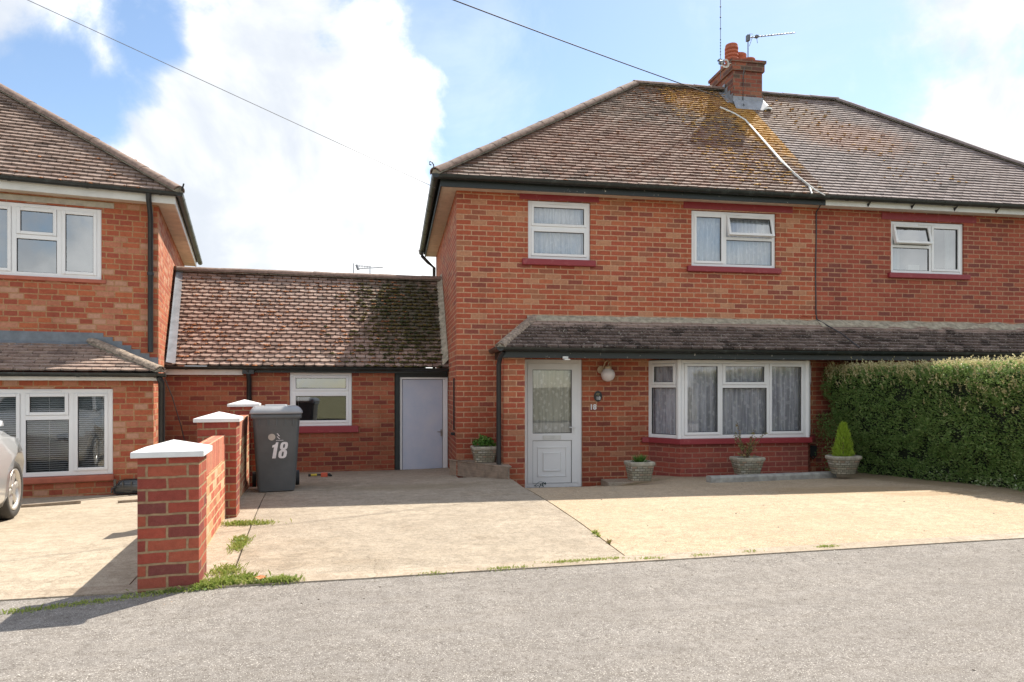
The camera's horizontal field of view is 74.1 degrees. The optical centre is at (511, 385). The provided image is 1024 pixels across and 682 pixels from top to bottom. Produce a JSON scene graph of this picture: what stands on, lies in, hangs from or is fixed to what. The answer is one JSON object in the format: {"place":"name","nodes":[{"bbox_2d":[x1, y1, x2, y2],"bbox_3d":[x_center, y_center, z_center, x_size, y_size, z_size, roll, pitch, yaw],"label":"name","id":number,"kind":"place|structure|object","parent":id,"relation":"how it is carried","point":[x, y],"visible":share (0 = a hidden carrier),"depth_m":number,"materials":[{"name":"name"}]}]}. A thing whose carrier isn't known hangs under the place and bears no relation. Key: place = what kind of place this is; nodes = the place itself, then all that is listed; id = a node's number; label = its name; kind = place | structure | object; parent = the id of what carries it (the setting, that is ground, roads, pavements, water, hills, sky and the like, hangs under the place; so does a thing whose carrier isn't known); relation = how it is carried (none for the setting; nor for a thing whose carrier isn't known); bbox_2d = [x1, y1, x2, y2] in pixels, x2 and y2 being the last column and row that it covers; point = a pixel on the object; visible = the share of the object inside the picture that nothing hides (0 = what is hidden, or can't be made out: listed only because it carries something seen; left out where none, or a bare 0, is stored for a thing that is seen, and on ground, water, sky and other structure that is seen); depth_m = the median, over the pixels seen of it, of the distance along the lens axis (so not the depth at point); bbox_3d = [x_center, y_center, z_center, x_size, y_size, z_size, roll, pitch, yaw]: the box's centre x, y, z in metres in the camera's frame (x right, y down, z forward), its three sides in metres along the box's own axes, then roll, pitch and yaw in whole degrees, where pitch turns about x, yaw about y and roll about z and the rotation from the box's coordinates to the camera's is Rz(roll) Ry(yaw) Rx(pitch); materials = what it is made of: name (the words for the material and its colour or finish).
{"place":"outdoors","nodes":[
{"label":"outdoors","id":0,"kind":"place"},
{"bbox_2d":[0,493,136,591],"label":"driveway","id":1,"kind":"structure","parent":0,"point":[90,541],"depth_m":5.40,"materials":[{"name":"beige concrete"}]},
{"bbox_2d":[0,420,23,519],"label":"parked car","id":2,"kind":"object","parent":1,"relation":"on","point":[11,471],"visible":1,"depth_m":6.83,"materials":[{"name":"silver metal"}]},
{"bbox_2d":[21,500,80,507],"bbox_3d":[-5.423,1.394,7.993,0.583,0.040,0.050,0,0,-34],"label":"timber strip","id":3,"kind":"object","parent":1,"relation":"on","point":[52,503],"visible":0.99,"depth_m":7.98,"materials":[{"name":"brown wood"}]},
{"bbox_2d":[111,478,136,493],"bbox_3d":[-5.095,1.347,9.293,0.652,0.200,0.351,0,0,-22],"label":"black case","id":4,"kind":"object","parent":1,"relation":"on","point":[125,485],"visible":0.49,"depth_m":9.11,"materials":[{"name":"black plastic"}]},
{"bbox_2d":[118,499,136,502],"bbox_3d":[-4.648,1.403,8.243,0.243,0.040,0.050,0,0,-32],"label":"timber strip","id":5,"kind":"object","parent":1,"relation":"on","point":[127,501],"visible":0.55,"depth_m":8.21,"materials":[{"name":"brown wood"}]},
{"bbox_2d":[131,486,265,584],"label":"path","id":6,"kind":"structure","parent":0,"point":[251,498],"depth_m":5.69,"materials":[{"name":"concrete"}]},
{"bbox_2d":[226,533,255,553],"bbox_3d":[-2.137,1.219,5.268,0.214,0.046,0.578,0,0,-10],"label":"grass tuft","id":7,"kind":"object","parent":6,"relation":"on","point":[242,544],"visible":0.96,"depth_m":5.26,"materials":[{"name":"green plant"}]},
{"bbox_2d":[221,518,291,526],"bbox_3d":[-2.392,1.220,6.104,0.795,0.055,0.254,0,0,-10],"label":"grass tuft","id":8,"kind":"object","parent":6,"relation":"on","point":[235,522],"visible":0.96,"depth_m":6.06,"materials":[{"name":"green plant"}]},
{"bbox_2d":[353,263,382,272],"bbox_3d":[-6.365,-4.609,30.000,1.325,1.614,0.120,0,0,0],"label":"tv aerial","id":9,"kind":"object","parent":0,"point":[357,266],"visible":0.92,"depth_m":29.98,"materials":[{"name":"silver metal"}]},
{"bbox_2d":[299,468,457,482],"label":"driveway","id":10,"kind":"structure","parent":0,"point":[394,475],"depth_m":10.73,"materials":[{"name":"concrete"}]},
{"bbox_2d":[308,472,331,476],"bbox_3d":[-3.005,1.396,10.644,0.363,0.065,0.070,0,0,-12],"label":"hand brush","id":11,"kind":"object","parent":10,"relation":"on","point":[324,474],"visible":1,"depth_m":10.62,"materials":[{"name":"plastic"}]},
{"bbox_2d":[449,459,511,478],"bbox_3d":[-0.322,1.260,10.258,0.582,0.240,1.422,0,0,-43],"label":"timber step","id":12,"kind":"object","parent":10,"relation":"on","point":[468,468],"visible":0.82,"depth_m":10.03,"materials":[{"name":"brown wood"}]},
{"bbox_2d":[470,434,495,462],"bbox_3d":[-0.416,0.927,10.165,0.399,0.421,0.351,0,0,-10],"label":"planter","id":13,"kind":"object","parent":12,"relation":"on","point":[482,451],"visible":0.98,"depth_m":10.06,"materials":[{"name":"stone"}]},
{"bbox_2d":[234,477,623,576],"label":"driveway","id":14,"kind":"structure","parent":0,"point":[380,525],"depth_m":5.88,"materials":[{"name":"concrete"}]},
{"bbox_2d":[249,404,302,491],"bbox_3d":[-3.023,0.778,8.698,0.625,1.078,0.840,0,0,-20],"label":"wheelie bin","id":15,"kind":"object","parent":14,"relation":"on","point":[276,431],"visible":1,"depth_m":8.38,"materials":[{"name":"grey plastic"}]},
{"bbox_2d":[0,539,1023,681],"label":"road","id":16,"kind":"structure","parent":0,"point":[722,622],"depth_m":3.55,"materials":[{"name":"grey asphalt"}]},
{"bbox_2d":[0,586,212,614],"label":"grass tuft","id":17,"kind":"object","parent":16,"relation":"on","point":[12,610],"visible":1,"depth_m":3.90,"materials":[{"name":"green plant"}]},
{"bbox_2d":[124,536,299,594],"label":"weeds","id":18,"kind":"object","parent":16,"relation":"on","point":[174,588],"visible":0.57,"depth_m":4.13,"materials":[{"name":"green plant"}]},
{"bbox_2d":[178,560,304,589],"bbox_3d":[-1.717,1.222,4.442,0.756,0.064,0.588,0,0,-10],"label":"grass tuft","id":19,"kind":"object","parent":16,"relation":"on","point":[215,582],"visible":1,"depth_m":4.28,"materials":[{"name":"green plant"}]},
{"bbox_2d":[0,532,1023,600],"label":"kerb","id":20,"kind":"structure","parent":16,"relation":"on","point":[120,589],"depth_m":4.70,"materials":[{"name":"concrete"}]},
{"bbox_2d":[411,544,838,575],"bbox_3d":[0.929,1.236,4.873,3.309,0.037,0.150,0,0,-14],"label":"grass tuft","id":21,"kind":"object","parent":16,"relation":"on","point":[617,557],"visible":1,"depth_m":4.81,"materials":[{"name":"green plant"}]},
{"bbox_2d":[0,0,1023,367],"label":"sky","id":22,"kind":"structure","parent":0,"point":[404,85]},
{"bbox_2d":[525,471,1023,555],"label":"driveway","id":23,"kind":"structure","parent":0,"point":[677,514],"depth_m":6.73,"materials":[{"name":"beige concrete"}]},
{"bbox_2d":[10,481,1018,670],"bbox_3d":[-0.030,1.337,5.578,11.562,0.209,7.790,0,0,-10],"label":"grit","id":24,"kind":"object","parent":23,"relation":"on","point":[589,570],"visible":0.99,"depth_m":4.30,"materials":[{"name":"grey gravel"}]},
{"bbox_2d":[591,530,600,536],"bbox_3d":[0.693,1.220,5.641,0.069,0.043,0.178,0,0,-2],"label":"weed","id":25,"kind":"object","parent":23,"relation":"on","point":[597,533],"visible":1,"depth_m":5.67,"materials":[{"name":"green plant"}]},
{"bbox_2d":[601,478,633,485],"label":"low step","id":26,"kind":"structure","parent":23,"relation":"on","point":[610,482],"depth_m":10.50,"materials":[{"name":"concrete"}]},
{"bbox_2d":[624,454,654,480],"bbox_3d":[1.782,1.121,9.487,0.379,0.389,0.310,0,0,-10],"label":"planter","id":27,"kind":"object","parent":23,"relation":"on","point":[640,468],"visible":1,"depth_m":9.38,"materials":[{"name":"stone"}]},
{"bbox_2d":[729,421,767,474],"bbox_3d":[3.518,0.917,10.060,0.492,0.790,0.407,0,0,-10],"label":"planter","id":28,"kind":"object","parent":23,"relation":"on","point":[746,464],"visible":1,"depth_m":9.99,"materials":[{"name":"stone"}]},
{"bbox_2d":[706,471,836,482],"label":"parking kerb","id":29,"kind":"structure","parent":23,"relation":"on","point":[763,477],"depth_m":9.80,"materials":[{"name":"grey concrete"}]},
{"bbox_2d":[825,422,861,473],"bbox_3d":[4.912,0.905,10.059,0.494,0.788,0.350,0,0,-10],"label":"planter","id":30,"kind":"object","parent":23,"relation":"on","point":[839,461],"visible":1,"depth_m":9.97,"materials":[{"name":"stone"}]},
{"bbox_2d":[920,463,1023,491],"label":"weeds","id":31,"kind":"object","parent":23,"relation":"on","point":[995,483],"visible":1,"depth_m":8.51,"materials":[{"name":"green plant"}]},
{"bbox_3d":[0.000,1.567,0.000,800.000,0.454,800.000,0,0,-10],"label":"ground","id":32,"kind":"structure","parent":0,"visible":0},
{"bbox_2d":[0,83,202,497],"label":"neighbouring house","id":33,"kind":"structure","parent":32,"relation":"on","point":[98,242],"depth_m":9.55,"materials":[{"name":"brick"}]},
{"bbox_2d":[0,193,113,283],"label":"window","id":34,"kind":"structure","parent":33,"relation":"in","point":[38,242],"depth_m":9.68,"materials":[{"name":"white plastic"}]},
{"bbox_2d":[0,389,114,484],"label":"window","id":35,"kind":"structure","parent":33,"relation":"in","point":[61,433],"depth_m":9.08,"materials":[{"name":"white plastic"}]},
{"bbox_2d":[130,399,260,592],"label":"garden wall","id":36,"kind":"structure","parent":32,"relation":"on","point":[189,494],"depth_m":4.17,"materials":[{"name":"brick"}]},
{"bbox_2d":[164,265,448,471],"bbox_3d":[-3.814,-0.263,13.065,4.984,4.125,3.696,0,0,-14],"label":"garage link","id":37,"kind":"object","parent":32,"relation":"on","point":[342,361],"visible":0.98,"depth_m":11.81,"materials":[{"name":"brick"}]},
{"bbox_2d":[281,366,360,432],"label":"window","id":38,"kind":"structure","parent":37,"relation":"in","point":[305,426],"depth_m":11.57,"materials":[{"name":"white plastic"}]},
{"bbox_2d":[400,377,447,469],"bbox_3d":[-1.557,0.775,11.988,0.839,1.850,0.118,0,0,-14],"label":"door","id":39,"kind":"structure","parent":37,"relation":"in","point":[421,431],"depth_m":11.99,"materials":[{"name":"white paint"}]},
{"bbox_2d":[418,0,859,487],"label":"semi detached house","id":40,"kind":"structure","parent":32,"relation":"on","point":[627,270],"depth_m":10.81,"materials":[{"name":"brick"}]},
{"bbox_2d":[28,0,435,187],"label":"overhead wire","id":41,"kind":"object","parent":40,"relation":"attached to","point":[219,88],"visible":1,"depth_m":8.35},
{"bbox_2d":[525,359,581,487],"bbox_3d":[0.640,0.594,10.703,0.939,2.014,0.164,0,0,-9],"label":"door","id":42,"kind":"structure","parent":40,"relation":"in","point":[553,388],"depth_m":10.73,"materials":[{"name":"white plastic"}]},
{"bbox_2d":[519,193,598,266],"bbox_3d":[0.742,-2.452,10.723,1.284,1.138,0.213,0,0,-10],"label":"window","id":43,"kind":"structure","parent":40,"relation":"in","point":[558,232],"depth_m":10.74,"materials":[{"name":"white plastic"}]},
{"bbox_2d":[453,0,719,97],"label":"overhead wire","id":44,"kind":"object","parent":40,"relation":"attached to","point":[579,46],"visible":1,"depth_m":10.80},
{"bbox_2d":[649,360,675,438],"bbox_3d":[2.441,0.211,10.771,0.565,1.227,0.143,0,0,43],"label":"window","id":45,"kind":"structure","parent":40,"relation":"in","point":[662,373],"depth_m":10.85,"materials":[{"name":"white plastic"}]},
{"bbox_2d":[683,201,792,273],"bbox_3d":[3.732,-2.428,11.225,1.932,1.144,0.226,0,0,-10],"label":"window","id":46,"kind":"structure","parent":40,"relation":"in","point":[721,242],"depth_m":11.23,"materials":[{"name":"white plastic"}]},
{"bbox_2d":[682,360,805,438],"bbox_3d":[3.671,0.211,10.788,2.178,1.227,0.167,0,0,-10],"label":"window","id":47,"kind":"structure","parent":40,"relation":"in","point":[763,396],"depth_m":10.79,"materials":[{"name":"white plastic"}]},
{"bbox_2d":[810,412,846,470],"bbox_3d":[5.191,0.923,11.148,0.623,1.017,0.500,0,0,-10],"label":"creeper","id":48,"kind":"object","parent":40,"relation":"attached to","point":[830,433],"visible":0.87,"depth_m":11.14,"materials":[{"name":"green plant"}]},
{"bbox_2d":[754,91,1023,471],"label":"semi detached house","id":49,"kind":"structure","parent":32,"relation":"on","point":[920,243],"depth_m":11.82,"materials":[{"name":"brick"}]},
{"bbox_2d":[881,212,975,279],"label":"window","id":50,"kind":"structure","parent":49,"relation":"in","point":[918,250],"depth_m":11.87,"materials":[{"name":"white plastic"}]},
{"bbox_2d":[820,352,1023,490],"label":"hedge","id":51,"kind":"object","parent":32,"relation":"on","point":[964,418],"visible":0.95,"depth_m":9.43,"materials":[{"name":"green plant"}]}
]}

